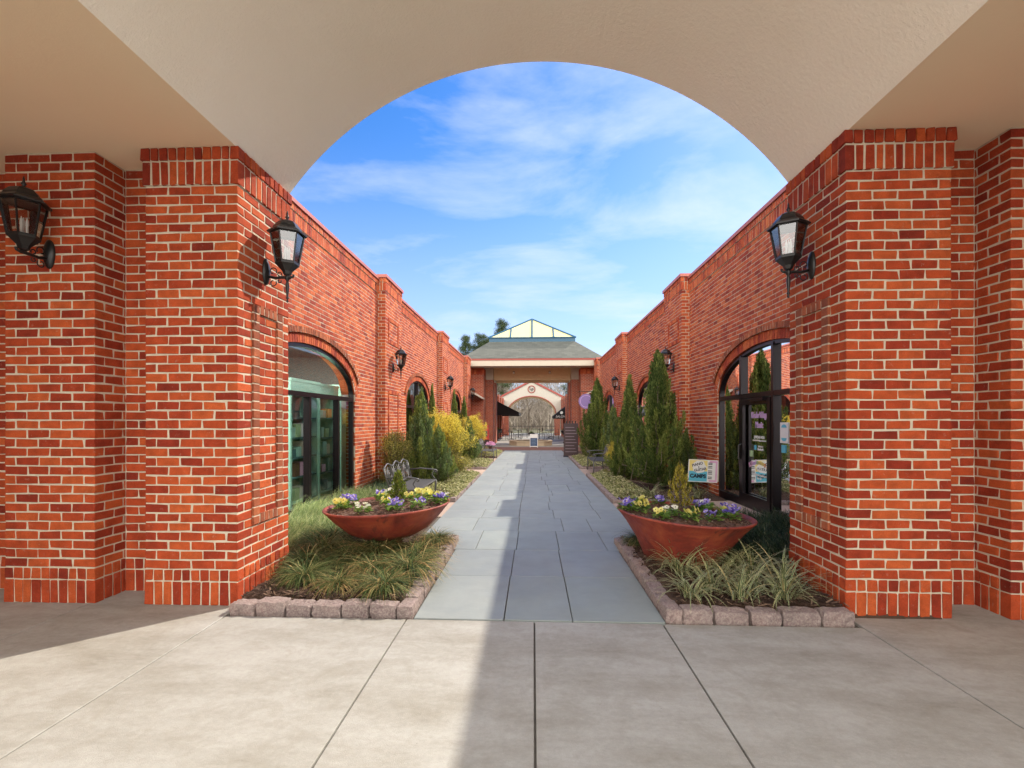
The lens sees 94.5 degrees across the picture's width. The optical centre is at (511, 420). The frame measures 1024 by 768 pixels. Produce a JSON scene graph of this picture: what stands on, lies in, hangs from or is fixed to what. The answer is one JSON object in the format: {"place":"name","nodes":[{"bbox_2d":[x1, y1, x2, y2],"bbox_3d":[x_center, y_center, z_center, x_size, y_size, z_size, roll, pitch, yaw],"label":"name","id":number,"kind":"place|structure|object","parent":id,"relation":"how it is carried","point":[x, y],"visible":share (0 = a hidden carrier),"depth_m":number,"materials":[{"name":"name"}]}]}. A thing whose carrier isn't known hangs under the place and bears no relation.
{"place":"outdoors","nodes":[
{"label":"outdoors","id":0,"kind":"place"},
{"bbox_2d":[451,389,459,454],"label":"juniper","id":1,"kind":"object","parent":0,"point":[454,404],"visible":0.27,"depth_m":17.97,"materials":[{"name":"green plant"}]},
{"bbox_2d":[456,416,482,460],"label":"juniper","id":2,"kind":"object","parent":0,"point":[475,451],"visible":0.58,"depth_m":17.16,"materials":[{"name":"green plant"}]},
{"bbox_2d":[0,589,1023,767],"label":"floor","id":3,"kind":"structure","parent":0,"point":[127,679],"depth_m":2.73,"materials":[{"name":"concrete"}]},
{"bbox_2d":[0,0,1023,619],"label":"entrance arcade","id":4,"kind":"object","parent":3,"relation":"on","point":[162,156],"visible":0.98,"depth_m":4.02,"materials":[{"name":"brick"}]},
{"bbox_2d":[0,176,55,268],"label":"wall lantern","id":5,"kind":"object","parent":4,"relation":"attached to","point":[23,196],"depth_m":3.86,"materials":[{"name":"black metal"}]},
{"bbox_2d":[262,211,306,302],"bbox_3d":[-2.110,-1.528,4.427,0.382,0.857,0.301,0,0,33],"label":"wall lantern","id":6,"kind":"object","parent":4,"relation":"attached to","point":[286,229],"depth_m":4.40,"materials":[{"name":"black metal"}]},
{"bbox_2d":[766,202,815,297],"bbox_3d":[2.497,-1.528,4.261,0.382,0.857,0.301,0,0,-27],"label":"wall lantern","id":7,"kind":"object","parent":4,"relation":"attached to","point":[788,221],"depth_m":4.23,"materials":[{"name":"black metal"}]},
{"bbox_2d":[479,433,586,450],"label":"plaza","id":8,"kind":"structure","parent":0,"point":[502,444],"depth_m":31.04,"materials":[{"name":"concrete"}]},
{"bbox_2d":[288,194,471,514],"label":"shop building","id":9,"kind":"structure","parent":8,"relation":"on","point":[355,323],"depth_m":10.53,"materials":[{"name":"brick"}]},
{"bbox_2d":[288,377,320,508],"bbox_3d":[-3.917,0.420,8.583,0.410,2.300,1.120,0,0,3],"label":"display shelf","id":10,"kind":"object","parent":9,"relation":"in","point":[295,409],"visible":0.36,"depth_m":8.94,"materials":[{"name":"teal paint"}]},
{"bbox_2d":[288,342,353,514],"bbox_3d":[-3.502,0.137,8.214,0.110,2.866,3.792,0,0,3],"label":"window","id":11,"kind":"structure","parent":9,"relation":"in","point":[307,396],"depth_m":9.28,"materials":[{"name":"brown metal"}]},
{"bbox_2d":[319,383,338,497],"bbox_3d":[-3.945,0.420,9.735,0.410,2.300,0.920,0,0,3],"label":"display shelf","id":12,"kind":"object","parent":9,"relation":"in","point":[327,404],"visible":0.34,"depth_m":10.10,"materials":[{"name":"teal paint"}]},
{"bbox_2d":[392,348,407,377],"bbox_3d":[-2.865,-1.488,12.168,0.382,0.857,0.301,0,0,33],"label":"wall lantern","id":13,"kind":"object","parent":9,"relation":"attached to","point":[402,353],"depth_m":12.14,"materials":[{"name":"black metal"}]},
{"bbox_2d":[406,381,427,415],"bbox_3d":[-3.168,-0.113,15.707,0.110,2.366,3.092,0,0,3],"label":"window","id":14,"kind":"structure","parent":9,"relation":"in","point":[417,383],"depth_m":15.67,"materials":[{"name":"brown metal"}]},
{"bbox_2d":[497,395,504,438],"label":"courtyard wall","id":15,"kind":"structure","parent":8,"relation":"on","point":[500,418],"depth_m":43.59,"materials":[{"name":"brick"}]},
{"bbox_2d":[497,401,520,415],"bbox_3d":[-0.249,-1.020,40.901,1.939,1.220,7.337,0,0,3],"label":"awning","id":16,"kind":"object","parent":15,"relation":"attached to","point":[503,410],"visible":0.7,"depth_m":37.27,"materials":[{"name":"black fabric"}]},
{"bbox_2d":[509,439,552,445],"bbox_3d":[1.204,1.420,30.377,2.790,0.300,2.920,0,0,3],"label":"stone planter","id":17,"kind":"object","parent":8,"relation":"on","point":[522,442],"visible":0.74,"depth_m":29.32,"materials":[{"name":"stone"}]},
{"bbox_2d":[501,383,562,434],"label":"gable arch","id":18,"kind":"structure","parent":8,"relation":"on","point":[552,398],"depth_m":49.95,"materials":[{"name":"beige paint"}]},
{"bbox_2d":[561,395,566,437],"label":"courtyard wall","id":19,"kind":"structure","parent":8,"relation":"on","point":[563,403],"depth_m":43.33,"materials":[{"name":"brick"}]},
{"bbox_2d":[593,183,789,516],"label":"shop building","id":20,"kind":"structure","parent":8,"relation":"on","point":[716,323],"depth_m":9.11,"materials":[{"name":"brick"}]},
{"bbox_2d":[578,391,591,408],"bbox_3d":[4.276,-1.235,26.634,1.070,1.150,0.043,0,0,3],"label":"hanging sign","id":21,"kind":"object","parent":20,"relation":"attached to","point":[584,399],"visible":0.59,"depth_m":26.62,"materials":[{"name":"purple metal"}]},
{"bbox_2d":[638,382,648,429],"bbox_3d":[4.568,-0.113,15.712,0.110,2.366,3.092,0,0,3],"label":"window","id":22,"kind":"structure","parent":20,"relation":"in","point":[641,396],"depth_m":16.79,"materials":[{"name":"brown metal"}]},
{"bbox_2d":[661,346,674,371],"bbox_3d":[3.948,-1.488,12.108,0.382,0.857,0.301,0,0,33],"label":"wall lantern","id":23,"kind":"object","parent":20,"relation":"attached to","point":[665,351],"depth_m":12.07,"materials":[{"name":"black metal"}]},
{"bbox_2d":[719,338,789,516],"bbox_3d":[4.244,0.137,7.869,0.161,2.866,3.792,0,0,3],"label":"window","id":24,"kind":"structure","parent":20,"relation":"in","point":[763,370],"depth_m":8.15,"materials":[{"name":"glass"}]},
{"bbox_2d":[738,397,771,513],"bbox_3d":[4.220,0.578,8.145,0.235,1.925,1.090,0,0,3],"label":"door","id":25,"kind":"structure","parent":20,"relation":"in","point":[748,500],"depth_m":8.14,"materials":[{"name":"brown metal"}]},
{"bbox_2d":[467,319,601,444],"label":"roof pavilion","id":26,"kind":"structure","parent":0,"point":[531,351],"depth_m":29.38,"materials":[{"name":"brick"}]},
{"bbox_2d":[290,62,787,407],"label":"sky","id":27,"kind":"structure","parent":0,"point":[563,196],"materials":[{"name":"blue"}]},
{"bbox_2d":[414,450,665,625],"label":"path","id":28,"kind":"structure","parent":0,"point":[485,510],"depth_m":5.59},
{"bbox_2d":[229,451,858,627],"bbox_3d":[0.637,1.646,14.296,7.700,0.108,21.180,0,0,3],"label":"courtyard base","id":29,"kind":"object","parent":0,"point":[437,519],"depth_m":4.62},
{"bbox_2d":[241,566,419,602],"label":"soil","id":30,"kind":"structure","parent":29,"relation":"on","point":[316,598],"depth_m":4.08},
{"bbox_2d":[257,549,344,596],"bbox_3d":[-1.944,1.389,4.412,0.852,0.221,0.828,0,0,3],"label":"sedge mound","id":31,"kind":"object","parent":30,"relation":"on","point":[302,572],"visible":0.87,"depth_m":4.36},
{"bbox_2d":[265,535,346,581],"bbox_3d":[-2.073,1.373,4.837,0.953,0.254,0.980,0,0,-20],"label":"sedge mound","id":32,"kind":"object","parent":30,"relation":"on","point":[304,556],"visible":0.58,"depth_m":4.78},
{"bbox_2d":[299,567,370,599],"bbox_3d":[-1.543,1.415,4.233,0.691,0.169,0.680,0,0,-5],"label":"sedge mound","id":33,"kind":"object","parent":30,"relation":"on","point":[336,582],"visible":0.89,"depth_m":4.17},
{"bbox_2d":[329,548,412,583],"bbox_3d":[-1.323,1.384,4.594,0.935,0.232,0.950,0,0,-27],"label":"sedge mound","id":34,"kind":"object","parent":30,"relation":"on","point":[364,563],"visible":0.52,"depth_m":4.55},
{"bbox_2d":[339,558,430,605],"bbox_3d":[-1.115,1.387,4.151,0.871,0.226,0.905,0,0,-12],"label":"sedge mound","id":35,"kind":"object","parent":30,"relation":"on","point":[385,585],"visible":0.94,"depth_m":4.08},
{"bbox_2d":[349,539,453,589],"bbox_3d":[-1.019,1.359,4.597,1.132,0.283,1.088,0,0,-34],"label":"sedge mound","id":36,"kind":"object","parent":30,"relation":"on","point":[414,565],"visible":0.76,"depth_m":4.55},
{"bbox_2d":[229,535,458,619],"bbox_3d":[-1.490,1.547,5.011,1.515,0.166,2.419,0,0,3],"label":"stone edging","id":37,"kind":"object","parent":29,"relation":"on","point":[279,606],"visible":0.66,"depth_m":3.83,"materials":[{"name":"stone"}]},
{"bbox_2d":[289,517,437,536],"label":"soil","id":38,"kind":"structure","parent":29,"relation":"on","point":[423,530],"depth_m":6.83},
{"bbox_2d":[288,483,387,554],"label":"mondo grass","id":39,"kind":"structure","parent":38,"relation":"on","point":[312,514],"depth_m":6.68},
{"bbox_2d":[289,534,445,570],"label":"soil","id":40,"kind":"structure","parent":29,"relation":"on","point":[406,539],"depth_m":5.84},
{"bbox_2d":[288,528,360,559],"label":"sedge mound","id":41,"kind":"object","parent":40,"relation":"on","point":[321,538],"visible":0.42,"depth_m":5.29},
{"bbox_2d":[292,523,363,549],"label":"sedge mound","id":42,"kind":"object","parent":40,"relation":"on","point":[330,535],"visible":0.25,"depth_m":5.69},
{"bbox_2d":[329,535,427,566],"bbox_3d":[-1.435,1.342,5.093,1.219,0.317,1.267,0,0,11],"label":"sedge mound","id":43,"kind":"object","parent":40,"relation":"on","point":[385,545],"visible":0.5,"depth_m":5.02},
{"bbox_2d":[322,494,449,544],"bbox_3d":[-1.446,1.241,5.570,1.444,0.578,1.444,-3,0,3],"label":"planter bowl","id":44,"kind":"object","parent":40,"relation":"on","point":[380,523],"visible":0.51,"depth_m":5.11,"materials":[{"name":"ceramic"}]},
{"bbox_2d":[332,497,352,509],"bbox_3d":[-1.938,0.942,5.420,0.241,0.144,0.254,0,0,3],"label":"pansy","id":45,"kind":"object","parent":44,"relation":"in","point":[339,502],"visible":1,"depth_m":5.38,"materials":[{"name":"yellow plant"}]},
{"bbox_2d":[353,502,373,513],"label":"pansy","id":46,"kind":"object","parent":44,"relation":"in","point":[368,505],"visible":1,"depth_m":5.11,"materials":[{"name":"white plant"}]},
{"bbox_2d":[385,497,404,510],"bbox_3d":[-1.266,0.902,5.149,0.233,0.144,0.245,0,0,-28],"label":"pansy","id":47,"kind":"object","parent":44,"relation":"on","point":[395,503],"visible":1,"depth_m":5.12,"materials":[{"name":"purple plant"}]},
{"bbox_2d":[387,469,407,499],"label":"dwarf conifer","id":48,"kind":"object","parent":44,"relation":"on","point":[399,486],"visible":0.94,"depth_m":5.66,"materials":[{"name":"green plant"}]},
{"bbox_2d":[431,492,449,503],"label":"pansy","id":49,"kind":"object","parent":44,"relation":"on","point":[442,496],"visible":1,"depth_m":5.54,"materials":[{"name":"purple plant"}]},
{"bbox_2d":[380,532,459,568],"bbox_3d":[-1.035,1.379,5.071,0.977,0.243,0.993,0,0,41],"label":"sedge mound","id":50,"kind":"object","parent":40,"relation":"on","point":[427,548],"visible":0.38,"depth_m":5.09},
{"bbox_2d":[412,526,463,549],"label":"sedge mound","id":51,"kind":"object","parent":40,"relation":"on","point":[437,536],"visible":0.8,"depth_m":5.77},
{"bbox_2d":[364,473,471,497],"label":"soil","id":52,"kind":"structure","parent":29,"relation":"on","point":[420,493],"depth_m":10.61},
{"bbox_2d":[345,475,417,491],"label":"mondo grass","id":53,"kind":"structure","parent":52,"relation":"on","point":[379,484],"depth_m":10.46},
{"bbox_2d":[372,429,416,484],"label":"golden shrub","id":54,"kind":"object","parent":52,"relation":"on","point":[395,446],"visible":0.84,"depth_m":11.07,"materials":[{"name":"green plant"}]},
{"bbox_2d":[401,388,443,478],"bbox_3d":[-2.304,0.343,11.691,1.185,2.396,1.180,0,0,-26],"label":"juniper","id":55,"kind":"object","parent":52,"relation":"on","point":[420,432],"visible":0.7,"depth_m":11.53,"materials":[{"name":"green plant"}]},
{"bbox_2d":[426,383,435,451],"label":"juniper","id":56,"kind":"object","parent":52,"relation":"on","point":[431,402],"visible":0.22,"depth_m":14.98,"materials":[{"name":"green plant"}]},
{"bbox_2d":[418,423,458,481],"bbox_3d":[-1.700,0.798,11.065,0.889,1.485,0.885,0,0,40],"label":"juniper","id":57,"kind":"object","parent":52,"relation":"on","point":[437,455],"visible":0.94,"depth_m":10.98,"materials":[{"name":"green plant"}]},
{"bbox_2d":[413,470,479,496],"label":"ground cover","id":58,"kind":"object","parent":52,"relation":"on","point":[454,488],"visible":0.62,"depth_m":10.76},
{"bbox_2d":[429,405,477,470],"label":"golden shrub","id":59,"kind":"object","parent":52,"relation":"on","point":[453,433],"visible":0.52,"depth_m":13.22,"materials":[{"name":"yellow plant"}]},
{"bbox_2d":[241,472,849,607],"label":"mulch","id":60,"kind":"object","parent":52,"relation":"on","point":[292,591],"visible":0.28,"depth_m":4.07,"materials":[{"name":"soil"}]},
{"bbox_2d":[309,538,390,571],"bbox_3d":[-1.664,1.367,4.943,1.022,0.265,0.994,0,0,-42],"label":"sedge mound","id":61,"kind":"object","parent":60,"relation":"on","point":[346,558],"visible":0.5,"depth_m":4.84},
{"bbox_2d":[449,473,480,501],"bbox_3d":[-1.788,1.560,11.478,1.602,0.143,4.624,0,0,3],"label":"stone edging","id":62,"kind":"object","parent":29,"relation":"on","point":[454,499],"visible":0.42,"depth_m":10.18,"materials":[{"name":"stone"}]},
{"bbox_2d":[457,454,494,457],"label":"soil","id":63,"kind":"structure","parent":29,"relation":"on","point":[490,456],"depth_m":19.90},
{"bbox_2d":[459,396,466,427],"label":"juniper","id":64,"kind":"object","parent":63,"relation":"on","point":[463,411],"visible":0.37,"depth_m":21.54,"materials":[{"name":"green plant"}]},
{"bbox_2d":[459,413,488,456],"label":"golden shrub","id":65,"kind":"object","parent":63,"relation":"on","point":[477,427],"visible":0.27,"depth_m":19.87,"materials":[{"name":"yellow plant"}]},
{"bbox_2d":[464,448,501,466],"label":"ground cover","id":66,"kind":"object","parent":63,"relation":"on","point":[480,461],"visible":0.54,"depth_m":16.85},
{"bbox_2d":[578,451,608,466],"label":"soil","id":67,"kind":"structure","parent":29,"relation":"on","point":[579,452],"depth_m":15.95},
{"bbox_2d":[563,421,577,456],"bbox_3d":[2.532,0.790,20.418,0.620,1.560,0.280,0,0,3],"label":"menu board","id":68,"kind":"object","parent":67,"relation":"on","point":[570,440],"visible":0.91,"depth_m":20.29,"materials":[{"name":"wood"}]},
{"bbox_2d":[572,453,606,465],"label":"ground cover","id":69,"kind":"object","parent":67,"relation":"on","point":[581,459],"visible":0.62,"depth_m":16.77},
{"bbox_2d":[576,377,610,456],"bbox_3d":[3.263,-0.081,18.464,1.556,3.244,1.802,0,0,-3],"label":"juniper","id":70,"kind":"object","parent":67,"relation":"on","point":[595,419],"visible":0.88,"depth_m":18.27,"materials":[{"name":"green plant"}]},
{"bbox_2d":[600,403,618,463],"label":"juniper","id":71,"kind":"object","parent":67,"relation":"on","point":[613,422],"visible":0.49,"depth_m":16.08,"materials":[{"name":"green plant"}]},
{"bbox_2d":[586,473,698,503],"bbox_3d":[2.854,1.561,11.246,1.692,0.139,4.574,0,0,3],"label":"stone edging","id":72,"kind":"object","parent":29,"relation":"on","point":[610,497],"visible":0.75,"depth_m":10.11,"materials":[{"name":"stone"}]},
{"bbox_2d":[602,475,725,500],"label":"soil","id":73,"kind":"structure","parent":29,"relation":"on","point":[713,498],"depth_m":9.92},
{"bbox_2d":[590,469,654,497],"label":"ground cover","id":74,"kind":"object","parent":73,"relation":"on","point":[610,486],"visible":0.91,"depth_m":10.41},
{"bbox_2d":[604,419,640,479],"bbox_3d":[2.930,0.753,12.162,0.974,1.574,1.128,0,0,34],"label":"juniper","id":75,"kind":"object","parent":73,"relation":"on","point":[624,433],"visible":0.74,"depth_m":12.06,"materials":[{"name":"green plant"}]},
{"bbox_2d":[610,374,644,453],"bbox_3d":[3.228,0.127,12.890,1.025,2.826,0.936,0,0,3],"label":"juniper","id":76,"kind":"object","parent":73,"relation":"on","point":[630,396],"visible":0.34,"depth_m":12.79,"materials":[{"name":"green plant"}]},
{"bbox_2d":[622,349,695,489],"bbox_3d":[3.270,-0.034,10.504,1.353,3.149,1.567,0,0,-40],"label":"juniper","id":77,"kind":"object","parent":73,"relation":"on","point":[659,427],"visible":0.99,"depth_m":10.29,"materials":[{"name":"green plant"}]},
{"bbox_2d":[666,430,702,488],"bbox_3d":[3.787,0.846,10.451,0.829,1.389,0.826,0,0,19],"label":"juniper","id":78,"kind":"object","parent":73,"relation":"on","point":[691,453],"visible":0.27,"depth_m":10.29,"materials":[{"name":"green plant"}]},
{"bbox_2d":[688,459,717,482],"bbox_3d":[3.748,1.163,9.291,0.602,0.814,0.018,0,0,0],"label":"yard sign","id":79,"kind":"object","parent":73,"relation":"on","point":[702,470],"visible":1,"depth_m":9.29,"materials":[{"name":"plastic"}]},
{"bbox_2d":[614,537,854,627],"bbox_3d":[1.967,1.547,4.857,1.438,0.165,2.419,0,0,3],"label":"stone edging","id":80,"kind":"object","parent":29,"relation":"on","point":[670,611],"visible":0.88,"depth_m":3.68,"materials":[{"name":"stone"}]},
{"bbox_2d":[624,538,941,618],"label":"soil","id":81,"kind":"structure","parent":29,"relation":"on","point":[671,596],"depth_m":3.97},
{"bbox_2d":[612,527,640,548],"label":"sedge mound","id":82,"kind":"object","parent":81,"relation":"on","point":[634,540],"visible":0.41,"depth_m":5.64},
{"bbox_2d":[645,540,721,585],"bbox_3d":[1.679,1.343,4.540,0.848,0.333,0.732,0,0,1],"label":"liriope clump","id":83,"kind":"object","parent":81,"relation":"on","point":[678,568],"visible":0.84,"depth_m":4.55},
{"bbox_2d":[617,501,757,565],"bbox_3d":[1.881,1.262,5.221,1.444,0.558,1.444,3,0,3],"label":"planter bowl","id":84,"kind":"object","parent":81,"relation":"on","point":[682,535],"visible":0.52,"depth_m":4.77,"materials":[{"name":"ceramic"}]},
{"bbox_2d":[617,497,635,510],"bbox_3d":[1.272,0.926,5.255,0.233,0.144,0.245,0,0,-15],"label":"pansy","id":85,"kind":"object","parent":84,"relation":"on","point":[626,503],"visible":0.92,"depth_m":5.21,"materials":[{"name":"purple plant"}]},
{"bbox_2d":[630,498,650,513],"bbox_3d":[1.393,0.917,5.148,0.254,0.144,0.241,0,0,18],"label":"pansy","id":86,"kind":"object","parent":84,"relation":"on","point":[640,504],"visible":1,"depth_m":5.10,"materials":[{"name":"yellow plant"}]},
{"bbox_2d":[652,507,672,518],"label":"pansy","id":87,"kind":"object","parent":84,"relation":"on","point":[659,512],"visible":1,"depth_m":4.82,"materials":[{"name":"yellow plant"}]},
{"bbox_2d":[667,463,693,508],"bbox_3d":[1.899,0.732,5.372,0.283,0.538,0.342,0,0,3],"label":"dwarf conifer","id":88,"kind":"object","parent":84,"relation":"on","point":[679,477],"visible":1,"depth_m":5.33,"materials":[{"name":"plant"}]},
{"bbox_2d":[677,506,701,521],"bbox_3d":[1.798,0.935,4.808,0.254,0.144,0.241,0,0,6],"label":"pansy","id":89,"kind":"object","parent":84,"relation":"on","point":[688,512],"visible":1,"depth_m":4.79,"materials":[{"name":"green plant"}]},
{"bbox_2d":[690,498,711,512],"bbox_3d":[2.064,0.930,5.184,0.245,0.144,0.233,0,0,19],"label":"pansy","id":90,"kind":"object","parent":84,"relation":"in","point":[701,504],"visible":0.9,"depth_m":5.18,"materials":[{"name":"purple plant"}]},
{"bbox_2d":[703,509,722,521],"bbox_3d":[2.055,0.964,4.816,0.210,0.124,0.226,0,0,24],"label":"pansy","id":91,"kind":"object","parent":84,"relation":"in","point":[712,515],"visible":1,"depth_m":4.80,"materials":[{"name":"purple plant"}]},
{"bbox_2d":[719,506,742,519],"bbox_3d":[2.307,0.971,4.997,0.233,0.144,0.245,0,0,-9],"label":"pansy","id":92,"kind":"object","parent":84,"relation":"in","point":[732,510],"visible":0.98,"depth_m":4.97,"materials":[{"name":"purple plant"}]},
{"bbox_2d":[649,560,731,611],"bbox_3d":[1.548,1.360,3.975,0.763,0.300,0.658,0,0,3],"label":"liriope clump","id":93,"kind":"object","parent":81,"relation":"on","point":[688,593],"visible":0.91,"depth_m":3.97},
{"bbox_2d":[680,549,753,598],"bbox_3d":[1.722,1.325,4.100,0.775,0.370,0.654,0,0,30],"label":"liriope clump","id":94,"kind":"object","parent":81,"relation":"on","point":[708,580],"visible":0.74,"depth_m":4.11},
{"bbox_2d":[690,549,760,586],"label":"liriope clump","id":95,"kind":"object","parent":81,"relation":"on","point":[723,566],"visible":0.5,"depth_m":4.48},
{"bbox_2d":[707,543,771,575],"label":"liriope clump","id":96,"kind":"object","parent":81,"relation":"on","point":[732,567],"visible":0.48,"depth_m":4.68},
{"bbox_2d":[700,557,794,608],"bbox_3d":[1.847,1.359,3.924,0.731,0.301,0.786,0,0,-28],"label":"liriope clump","id":97,"kind":"object","parent":81,"relation":"on","point":[740,591],"visible":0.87,"depth_m":3.92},
{"bbox_2d":[712,550,796,604],"bbox_3d":[2.164,1.343,4.179,0.848,0.333,0.732,0,0,0],"label":"liriope clump","id":98,"kind":"object","parent":81,"relation":"on","point":[757,577],"visible":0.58,"depth_m":4.19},
{"bbox_2d":[725,541,797,575],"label":"liriope clump","id":99,"kind":"object","parent":81,"relation":"on","point":[743,561],"visible":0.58,"depth_m":4.52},
{"bbox_2d":[750,543,804,579],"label":"liriope clump","id":100,"kind":"object","parent":81,"relation":"on","point":[779,564],"visible":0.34,"depth_m":4.54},
{"bbox_2d":[738,543,831,591],"bbox_3d":[2.355,1.343,4.197,0.812,0.334,0.873,0,0,-31],"label":"liriope clump","id":101,"kind":"object","parent":81,"relation":"on","point":[785,572],"visible":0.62,"depth_m":4.20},
{"bbox_2d":[750,560,832,607],"bbox_3d":[2.242,1.335,3.889,0.734,0.351,0.620,0,0,32],"label":"liriope clump","id":102,"kind":"object","parent":81,"relation":"on","point":[777,589],"visible":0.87,"depth_m":3.90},
{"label":"soil","id":103,"kind":"structure","parent":29,"relation":"on","visible":0},
{"bbox_2d":[724,503,789,571],"bbox_3d":[3.115,1.353,6.025,2.372,0.333,3.090,0,0,3],"label":"shrub","id":104,"kind":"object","parent":103,"relation":"on","point":[767,532],"depth_m":5.52,"materials":[{"name":"plant"}]},
{"bbox_2d":[418,428,727,500],"bbox_3d":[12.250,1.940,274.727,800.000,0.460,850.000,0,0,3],"label":"ground","id":105,"kind":"structure","parent":0,"point":[534,430],"depth_m":73.49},
{"bbox_2d":[458,334,472,354],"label":"pine tree","id":106,"kind":"object","parent":105,"relation":"on","point":[466,345],"visible":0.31,"depth_m":64.10,"materials":[{"name":"green plant"}]},
{"bbox_2d":[470,332,497,389],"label":"pine tree","id":107,"kind":"object","parent":105,"relation":"on","point":[478,337],"visible":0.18,"depth_m":66.07,"materials":[{"name":"green plant"}]},
{"bbox_2d":[493,317,514,394],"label":"pine tree","id":108,"kind":"object","parent":105,"relation":"on","point":[502,325],"visible":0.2,"depth_m":65.67,"materials":[{"name":"green plant"}]},
{"bbox_2d":[500,383,565,429],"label":"wood","id":109,"kind":"object","parent":105,"relation":"on","point":[525,420],"visible":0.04,"depth_m":89.01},
{"bbox_2d":[438,458,714,517],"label":"pavement","id":110,"kind":"structure","parent":0,"point":[450,504],"depth_m":14.33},
{"bbox_2d":[383,459,437,493],"bbox_3d":[-1.835,1.152,8.690,0.646,0.843,1.512,0,0,3],"label":"garden bench","id":111,"kind":"object","parent":110,"relation":"on","point":[413,483],"visible":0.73,"depth_m":8.73,"materials":[{"name":"metal"}]},
{"bbox_2d":[479,438,496,460],"bbox_3d":[-0.966,1.152,18.962,0.646,0.843,1.512,0,0,3],"label":"garden bench","id":112,"kind":"object","parent":110,"relation":"on","point":[482,443],"visible":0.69,"depth_m":18.96,"materials":[{"name":"metal"}]},
{"bbox_2d":[587,444,610,472],"bbox_3d":[2.674,1.152,14.395,0.646,0.843,1.512,0,0,3],"label":"garden bench","id":113,"kind":"object","parent":110,"relation":"on","point":[599,459],"visible":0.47,"depth_m":14.47,"materials":[{"name":"metal"}]},
{"bbox_2d":[709,501,759,513],"bbox_3d":[3.923,1.566,8.183,0.470,0.048,1.900,0,0,3],"label":"threshold","id":114,"kind":"object","parent":110,"relation":"on","point":[717,503],"visible":0.29,"depth_m":8.69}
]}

